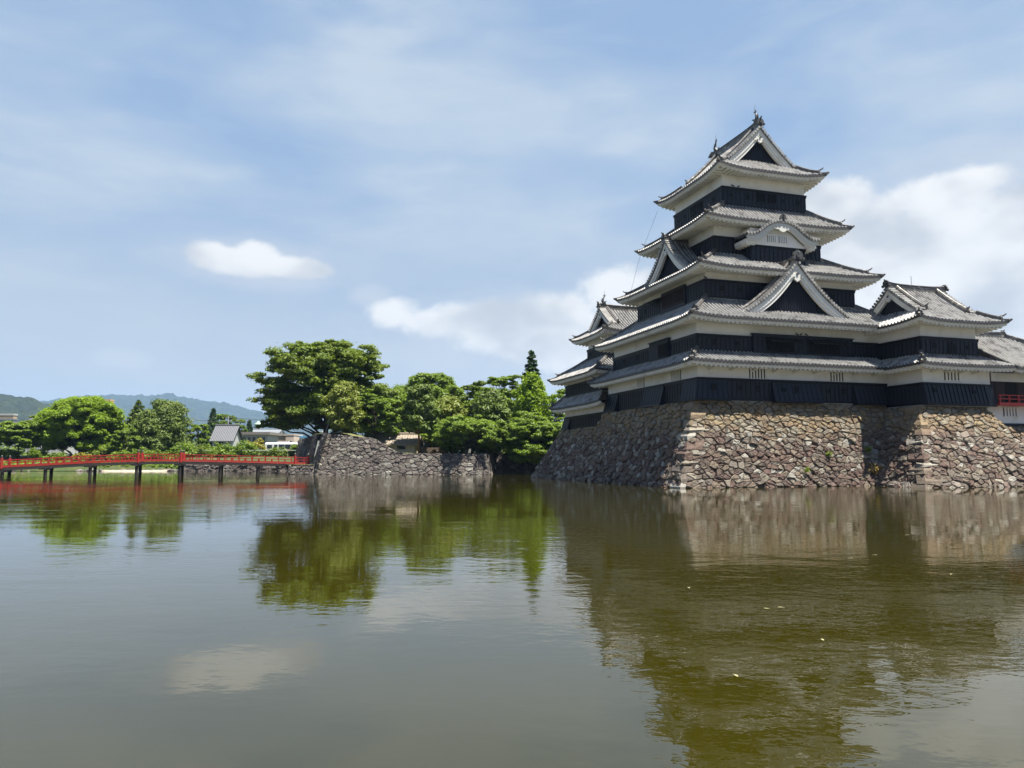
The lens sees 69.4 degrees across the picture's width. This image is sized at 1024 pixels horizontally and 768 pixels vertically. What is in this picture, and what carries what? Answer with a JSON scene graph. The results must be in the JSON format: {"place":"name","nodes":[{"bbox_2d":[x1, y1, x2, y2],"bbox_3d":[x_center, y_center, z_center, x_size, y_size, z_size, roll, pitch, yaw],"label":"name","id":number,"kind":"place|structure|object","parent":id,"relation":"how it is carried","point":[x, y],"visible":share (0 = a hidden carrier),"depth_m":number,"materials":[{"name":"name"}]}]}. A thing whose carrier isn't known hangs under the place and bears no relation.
{"place":"outdoors","nodes":[
{"label":"outdoors","id":0,"kind":"place"},
{"bbox_2d":[0,394,197,446],"bbox_3d":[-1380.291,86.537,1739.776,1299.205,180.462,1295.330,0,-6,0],"label":"hill","id":1,"kind":"structure","parent":0,"point":[24,408],"depth_m":1793.70,"materials":[{"name":"green plant"}]},
{"bbox_2d":[40,393,364,435],"bbox_3d":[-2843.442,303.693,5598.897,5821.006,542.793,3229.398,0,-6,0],"label":"hill","id":2,"kind":"structure","parent":0,"point":[201,409],"depth_m":5679.14,"materials":[{"name":"green plant"}]},
{"bbox_2d":[3,455,495,470],"bbox_3d":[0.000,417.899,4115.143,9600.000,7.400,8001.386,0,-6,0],"label":"bank","id":3,"kind":"structure","parent":0,"point":[115,467],"depth_m":141.66,"materials":[{"name":"green plant"},{"name":"earth"}]},
{"bbox_2d":[0,414,17,418],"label":"apartment block","id":4,"kind":"structure","parent":3,"relation":"on","point":[8,416],"depth_m":520.35,"materials":[{"name":"grey"}]},
{"bbox_2d":[0,418,17,447],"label":"grey block","id":5,"kind":"structure","parent":3,"relation":"on","point":[14,420],"depth_m":430.00,"materials":[{"name":"stone"}]},
{"bbox_2d":[0,449,20,459],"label":"shrub","id":6,"kind":"object","parent":3,"relation":"on","point":[9,452],"visible":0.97,"depth_m":142.87,"materials":[{"name":"green plant"}]},
{"bbox_2d":[0,421,46,450],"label":"cherry tree","id":7,"kind":"object","parent":3,"relation":"on","point":[23,434],"visible":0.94,"depth_m":143.75,"materials":[{"name":"green plant"}]},
{"bbox_2d":[26,415,42,451],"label":"broadleaf tree","id":8,"kind":"object","parent":3,"relation":"on","point":[31,416],"visible":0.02,"depth_m":156.97,"materials":[{"name":"green plant"}]},
{"bbox_2d":[23,447,48,459],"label":"shrub","id":9,"kind":"object","parent":3,"relation":"on","point":[34,453],"visible":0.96,"depth_m":142.75,"materials":[{"name":"green plant"}]},
{"bbox_2d":[42,452,68,459],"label":"shrub","id":10,"kind":"object","parent":3,"relation":"on","point":[54,454],"visible":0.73,"depth_m":141.81,"materials":[{"name":"green plant"}]},
{"bbox_2d":[34,446,78,454],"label":"white building","id":11,"kind":"structure","parent":3,"relation":"on","point":[73,450],"depth_m":213.03,"materials":[{"name":"grey"}]},
{"bbox_2d":[30,395,128,455],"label":"broadleaf tree","id":12,"kind":"object","parent":3,"relation":"on","point":[88,423],"visible":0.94,"depth_m":146.02,"materials":[{"name":"green plant"}]},
{"bbox_2d":[72,452,93,459],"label":"shrub","id":13,"kind":"object","parent":3,"relation":"on","point":[79,454],"visible":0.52,"depth_m":141.67,"materials":[{"name":"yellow plant"}]},
{"bbox_2d":[3,459,178,468],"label":"shore plants","id":14,"kind":"object","parent":3,"relation":"on","point":[169,466],"visible":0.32,"depth_m":138.12,"materials":[{"name":"green plant"}]},
{"bbox_2d":[12,469,177,470],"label":"shore rocks","id":15,"kind":"object","parent":3,"relation":"on","point":[119,469],"visible":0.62,"depth_m":135.64,"materials":[{"name":"stone"}]},
{"bbox_2d":[90,446,119,457],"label":"shrub","id":16,"kind":"object","parent":3,"relation":"on","point":[104,451],"visible":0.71,"depth_m":143.71,"materials":[{"name":"green plant"}]},
{"bbox_2d":[106,449,133,459],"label":"shrub","id":17,"kind":"object","parent":3,"relation":"on","point":[121,453],"visible":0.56,"depth_m":142.03,"materials":[{"name":"green plant"}]},
{"bbox_2d":[106,426,142,450],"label":"broadleaf tree","id":18,"kind":"object","parent":3,"relation":"on","point":[118,436],"visible":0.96,"depth_m":144.71,"materials":[{"name":"green plant"}]},
{"bbox_2d":[116,400,144,453],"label":"cedar tree","id":19,"kind":"object","parent":3,"relation":"on","point":[138,406],"visible":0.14,"depth_m":157.05,"materials":[{"name":"green plant"}]},
{"bbox_2d":[102,470,166,470],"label":"sand strip","id":20,"kind":"object","parent":3,"relation":"on","point":[134,470],"visible":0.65,"depth_m":135.30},
{"bbox_2d":[123,446,152,458],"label":"shrub","id":21,"kind":"object","parent":3,"relation":"on","point":[136,451],"visible":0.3,"depth_m":144.55,"materials":[{"name":"green plant"}]},
{"bbox_2d":[122,408,173,452],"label":"broadleaf tree","id":22,"kind":"object","parent":3,"relation":"on","point":[147,424],"visible":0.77,"depth_m":147.78,"materials":[{"name":"green plant"}]},
{"bbox_2d":[144,448,174,458],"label":"shrub","id":23,"kind":"object","parent":3,"relation":"on","point":[157,450],"visible":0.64,"depth_m":142.55,"materials":[{"name":"green plant"}]},
{"bbox_2d":[0,430,330,454],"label":"distant wood","id":24,"kind":"object","parent":3,"relation":"on","point":[22,450],"visible":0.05,"depth_m":389.29,"materials":[{"name":"green plant"}]},
{"bbox_2d":[146,396,196,455],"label":"broadleaf tree","id":25,"kind":"object","parent":3,"relation":"on","point":[177,421],"visible":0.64,"depth_m":151.09,"materials":[{"name":"green plant"}]},
{"bbox_2d":[166,442,197,457],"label":"shrub","id":26,"kind":"object","parent":3,"relation":"on","point":[187,448],"visible":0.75,"depth_m":145.60,"materials":[{"name":"green plant"}]},
{"bbox_2d":[185,424,210,447],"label":"broadleaf tree","id":27,"kind":"object","parent":3,"relation":"on","point":[198,435],"visible":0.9,"depth_m":157.12,"materials":[{"name":"green plant"}]},
{"bbox_2d":[189,443,211,456],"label":"shrub","id":28,"kind":"object","parent":3,"relation":"on","point":[200,447],"visible":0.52,"depth_m":148.30,"materials":[{"name":"green plant"}]},
{"bbox_2d":[201,408,218,448],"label":"cedar tree","id":29,"kind":"object","parent":3,"relation":"on","point":[212,417],"visible":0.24,"depth_m":260.51,"materials":[{"name":"green plant"}]},
{"bbox_2d":[191,418,245,433],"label":"utility pole","id":30,"kind":"object","parent":3,"relation":"on","point":[215,421],"visible":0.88,"depth_m":235.31,"materials":[{"name":"grey"}]},
{"bbox_2d":[207,442,241,456],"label":"shrub","id":31,"kind":"object","parent":3,"relation":"on","point":[222,449],"visible":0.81,"depth_m":147.33,"materials":[{"name":"green plant"}]},
{"bbox_2d":[212,414,236,425],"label":"broadleaf tree","id":32,"kind":"object","parent":3,"relation":"on","point":[221,417],"visible":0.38,"depth_m":257.29,"materials":[{"name":"green plant"}]},
{"bbox_2d":[209,424,243,449],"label":"storehouse","id":33,"kind":"structure","parent":3,"relation":"on","point":[230,434],"depth_m":189.19,"materials":[{"name":"grey tile"}]},
{"bbox_2d":[184,462,286,470],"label":"bank wall","id":34,"kind":"structure","parent":3,"relation":"on","point":[191,467],"depth_m":136.46,"materials":[{"name":"stone"}]},
{"bbox_2d":[231,419,247,431],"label":"broadleaf tree","id":35,"kind":"object","parent":3,"relation":"on","point":[242,427],"visible":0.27,"depth_m":249.66,"materials":[{"name":"green plant"}]},
{"bbox_2d":[187,449,294,456],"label":"hedge","id":36,"kind":"object","parent":3,"relation":"on","point":[262,453],"visible":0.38,"depth_m":148.92,"materials":[{"name":"green plant"}]},
{"bbox_2d":[228,439,260,456],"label":"shrub","id":37,"kind":"object","parent":3,"relation":"on","point":[247,446],"visible":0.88,"depth_m":148.06,"materials":[{"name":"green plant"}]},
{"bbox_2d":[225,416,264,423],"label":"utility pole","id":38,"kind":"object","parent":3,"relation":"on","point":[228,417],"visible":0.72,"depth_m":233.89,"materials":[{"name":"grey"}]},
{"bbox_2d":[197,450,295,456],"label":"guard rail","id":39,"kind":"object","parent":3,"relation":"on","point":[251,450],"visible":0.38,"depth_m":147.98,"materials":[{"name":"grey"}]},
{"bbox_2d":[246,420,252,431],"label":"cedar tree","id":40,"kind":"object","parent":3,"relation":"on","point":[249,427],"visible":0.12,"depth_m":289.37,"materials":[{"name":"green plant"}]},
{"bbox_2d":[245,438,266,449],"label":"shrub","id":41,"kind":"object","parent":3,"relation":"on","point":[260,442],"visible":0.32,"depth_m":150.47,"materials":[{"name":"yellow plant"}]},
{"bbox_2d":[241,432,281,448],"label":"long building","id":42,"kind":"structure","parent":3,"relation":"on","point":[264,436],"depth_m":202.50,"materials":[{"name":"grey"}]},
{"bbox_2d":[253,429,284,433],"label":"slate hall","id":43,"kind":"structure","parent":3,"relation":"on","point":[269,430],"depth_m":329.20,"materials":[{"name":"white"}]},
{"bbox_2d":[264,446,289,456],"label":"shrub","id":44,"kind":"object","parent":3,"relation":"on","point":[273,451],"visible":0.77,"depth_m":147.67,"materials":[{"name":"green plant"}]},
{"bbox_2d":[265,442,297,449],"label":"bus","id":45,"kind":"object","parent":3,"relation":"on","point":[286,445],"visible":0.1,"depth_m":165.46,"materials":[{"name":"white metal"}]},
{"bbox_2d":[278,434,287,441],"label":"brown house","id":46,"kind":"structure","parent":3,"relation":"on","point":[282,438],"depth_m":217.45,"materials":[{"name":"grey"}]},
{"bbox_2d":[289,443,296,455],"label":"shrub","id":47,"kind":"object","parent":3,"relation":"on","point":[294,447],"visible":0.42,"depth_m":148.75,"materials":[{"name":"green plant"}]},
{"bbox_2d":[286,434,302,441],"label":"building","id":48,"kind":"structure","parent":3,"relation":"on","point":[292,438],"depth_m":221.55,"materials":[{"name":"grey"}]},
{"bbox_2d":[315,431,507,454],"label":"grass","id":49,"kind":"structure","parent":0,"point":[353,434],"depth_m":112.18,"materials":[{"name":"green plant"}]},
{"bbox_2d":[320,380,366,435],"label":"tree","id":50,"kind":"object","parent":49,"relation":"on","point":[345,412],"visible":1,"depth_m":109.98,"materials":[{"name":"green plant"}]},
{"bbox_2d":[356,392,403,437],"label":"broadleaf tree","id":51,"kind":"object","parent":49,"relation":"on","point":[384,407],"visible":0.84,"depth_m":118.54,"materials":[{"name":"green plant"}]},
{"bbox_2d":[375,389,411,432],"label":"broadleaf tree","id":52,"kind":"object","parent":49,"relation":"on","point":[402,397],"visible":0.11,"depth_m":131.76,"materials":[{"name":"green plant"}]},
{"bbox_2d":[371,433,423,453],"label":"garden house","id":53,"kind":"structure","parent":49,"relation":"on","point":[404,442],"depth_m":118.31,"materials":[{"name":"beige paint"}]},
{"bbox_2d":[396,445,405,449],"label":"window","id":54,"kind":"structure","parent":53,"relation":"in","point":[400,447],"depth_m":117.51,"materials":[{"name":"grey glass"}]},
{"bbox_2d":[397,380,441,452],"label":"broadleaf tree","id":55,"kind":"object","parent":49,"relation":"on","point":[421,412],"visible":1,"depth_m":114.69,"materials":[{"name":"green plant"}]},
{"bbox_2d":[420,441,431,454],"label":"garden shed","id":56,"kind":"structure","parent":49,"relation":"on","point":[425,445],"depth_m":123.54,"materials":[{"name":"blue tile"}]},
{"bbox_2d":[392,372,464,426],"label":"broadleaf tree","id":57,"kind":"object","parent":49,"relation":"on","point":[444,385],"visible":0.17,"depth_m":138.97,"materials":[{"name":"green plant"}]},
{"bbox_2d":[422,448,438,452],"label":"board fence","id":58,"kind":"object","parent":49,"relation":"on","point":[425,450],"visible":0.35,"depth_m":118.55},
{"bbox_2d":[431,448,444,453],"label":"clipped shrub","id":59,"kind":"object","parent":49,"relation":"on","point":[435,451],"visible":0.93,"depth_m":109.10,"materials":[{"name":"green plant"}]},
{"bbox_2d":[422,394,468,452],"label":"tree","id":60,"kind":"object","parent":49,"relation":"on","point":[449,405],"visible":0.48,"depth_m":120.71,"materials":[{"name":"green plant"}]},
{"bbox_2d":[439,445,465,453],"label":"shrub","id":61,"kind":"object","parent":49,"relation":"on","point":[451,450],"visible":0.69,"depth_m":112.83,"materials":[{"name":"green plant"}]},
{"bbox_2d":[419,414,510,455],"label":"cherry tree","id":62,"kind":"object","parent":49,"relation":"on","point":[467,433],"visible":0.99,"depth_m":108.80,"materials":[{"name":"green plant"}]},
{"bbox_2d":[457,380,486,452],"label":"broadleaf tree","id":63,"kind":"object","parent":49,"relation":"on","point":[475,386],"visible":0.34,"depth_m":139.96,"materials":[{"name":"green plant"}]},
{"bbox_2d":[471,446,495,453],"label":"shrub","id":64,"kind":"object","parent":49,"relation":"on","point":[475,449],"visible":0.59,"depth_m":112.85,"materials":[{"name":"green plant"}]},
{"bbox_2d":[464,387,515,452],"bbox_3d":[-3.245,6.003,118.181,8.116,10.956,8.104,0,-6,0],"label":"tree","id":65,"kind":"object","parent":49,"relation":"on","point":[491,404],"visible":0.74,"depth_m":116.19,"materials":[{"name":"green plant"}]},
{"bbox_2d":[493,447,504,454],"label":"shrub","id":66,"kind":"object","parent":49,"relation":"on","point":[500,450],"visible":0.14,"depth_m":118.89,"materials":[{"name":"green plant"}]},
{"bbox_2d":[486,374,522,413],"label":"broadleaf tree","id":67,"kind":"object","parent":49,"relation":"on","point":[499,381],"visible":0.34,"depth_m":144.83,"materials":[{"name":"green plant"}]},
{"bbox_2d":[512,350,544,418],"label":"cedar tree","id":68,"kind":"object","parent":49,"relation":"on","point":[531,365],"visible":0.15,"depth_m":132.56,"materials":[{"name":"green plant"}]},
{"bbox_2d":[501,411,563,469],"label":"pine tree","id":69,"kind":"object","parent":49,"relation":"on","point":[532,439],"visible":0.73,"depth_m":109.44,"materials":[{"name":"green plant"}]},
{"bbox_2d":[510,372,558,421],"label":"ginkgo tree","id":70,"kind":"object","parent":49,"relation":"on","point":[533,386],"visible":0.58,"depth_m":120.16,"materials":[{"name":"green plant"}]},
{"bbox_2d":[542,388,564,422],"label":"broadleaf tree","id":71,"kind":"object","parent":49,"relation":"on","point":[561,394],"visible":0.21,"depth_m":121.72,"materials":[{"name":"green plant"}]},
{"bbox_2d":[0,471,1023,767],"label":"water","id":72,"kind":"structure","parent":0,"point":[214,619],"depth_m":9.96,"materials":[{"name":"green liquid"}]},
{"bbox_2d":[0,450,309,475],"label":"arched bridge","id":73,"kind":"structure","parent":72,"relation":"in","point":[136,463],"depth_m":103.33,"materials":[{"name":"red wood"}]},
{"bbox_2d":[287,465,314,474],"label":"bridge abutment","id":74,"kind":"object","parent":72,"relation":"in","point":[302,469],"visible":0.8,"depth_m":107.17,"materials":[{"name":"stone"}]},
{"bbox_2d":[286,461,313,464],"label":"abutment turf","id":75,"kind":"structure","parent":74,"relation":"on","point":[299,464],"depth_m":107.89,"materials":[{"name":"green plant"}]},
{"bbox_2d":[295,433,496,474],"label":"moat wall","id":76,"kind":"structure","parent":72,"relation":"in","point":[335,454],"depth_m":106.97,"materials":[{"name":"stone"}]},
{"bbox_2d":[245,339,403,443],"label":"broadleaf tree","id":77,"kind":"object","parent":76,"relation":"on","point":[315,371],"visible":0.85,"depth_m":120.29,"materials":[{"name":"green plant"}]},
{"bbox_2d":[496,454,538,472],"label":"moat wall","id":78,"kind":"structure","parent":72,"relation":"in","point":[504,464],"depth_m":115.98,"materials":[{"name":"stone"}]},
{"bbox_2d":[531,427,595,480],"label":"tower stone base","id":79,"kind":"object","parent":72,"relation":"in","point":[562,458],"visible":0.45,"depth_m":82.74,"materials":[{"name":"grey stone"}]},
{"bbox_2d":[547,294,637,429],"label":"keep","id":80,"kind":"structure","parent":79,"relation":"on","point":[580,403],"depth_m":84.37,"materials":[{"name":"white paint"}]},
{"bbox_2d":[573,400,887,487],"bbox_3d":[23.547,6.147,71.514,30.159,7.366,23.051,2,-6,-17],"label":"keep stone base","id":81,"kind":"object","parent":72,"relation":"in","point":[711,444],"visible":0.93,"depth_m":61.12,"materials":[{"name":"grey stone"}]},
{"bbox_2d":[586,110,897,412],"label":"castle keep","id":82,"kind":"structure","parent":81,"relation":"on","point":[754,302],"depth_m":65.75,"materials":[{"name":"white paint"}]},
{"bbox_2d":[862,445,872,451],"bbox_3d":[30.098,5.477,62.457,0.922,0.720,0.681,3,-7,-31],"label":"weed tuft","id":83,"kind":"object","parent":81,"relation":"attached to","point":[868,449],"visible":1,"depth_m":62.53,"materials":[{"name":"green plant"}]},
{"bbox_2d":[867,461,882,472],"bbox_3d":[30.441,7.077,61.762,1.663,1.396,0.945,0,-6,0],"label":"weed tuft","id":84,"kind":"object","parent":81,"relation":"attached to","point":[876,468],"visible":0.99,"depth_m":61.80,"materials":[{"name":"plant"}]},
{"bbox_2d":[874,405,1023,487],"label":"turret stone base","id":85,"kind":"object","parent":72,"relation":"in","point":[930,446],"visible":0.91,"depth_m":60.47,"materials":[{"name":"grey stone"}]},
{"bbox_2d":[862,279,1018,407],"bbox_3d":[36.767,-3.761,66.632,10.701,12.050,10.404,2,-6,-17],"label":"flanking turret","id":86,"kind":"object","parent":85,"relation":"on","point":[927,348],"visible":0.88,"depth_m":63.18,"materials":[{"name":"white paint"}]},
{"bbox_2d":[975,330,1023,426],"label":"moon viewing turret","id":87,"kind":"object","parent":85,"relation":"on","point":[1008,387],"visible":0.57,"depth_m":65.37,"materials":[{"name":"white paint"}]},
{"bbox_2d":[0,0,1023,425],"label":"sky","id":88,"kind":"structure","parent":0,"point":[190,190],"materials":[{"name":"blue"}]}
]}

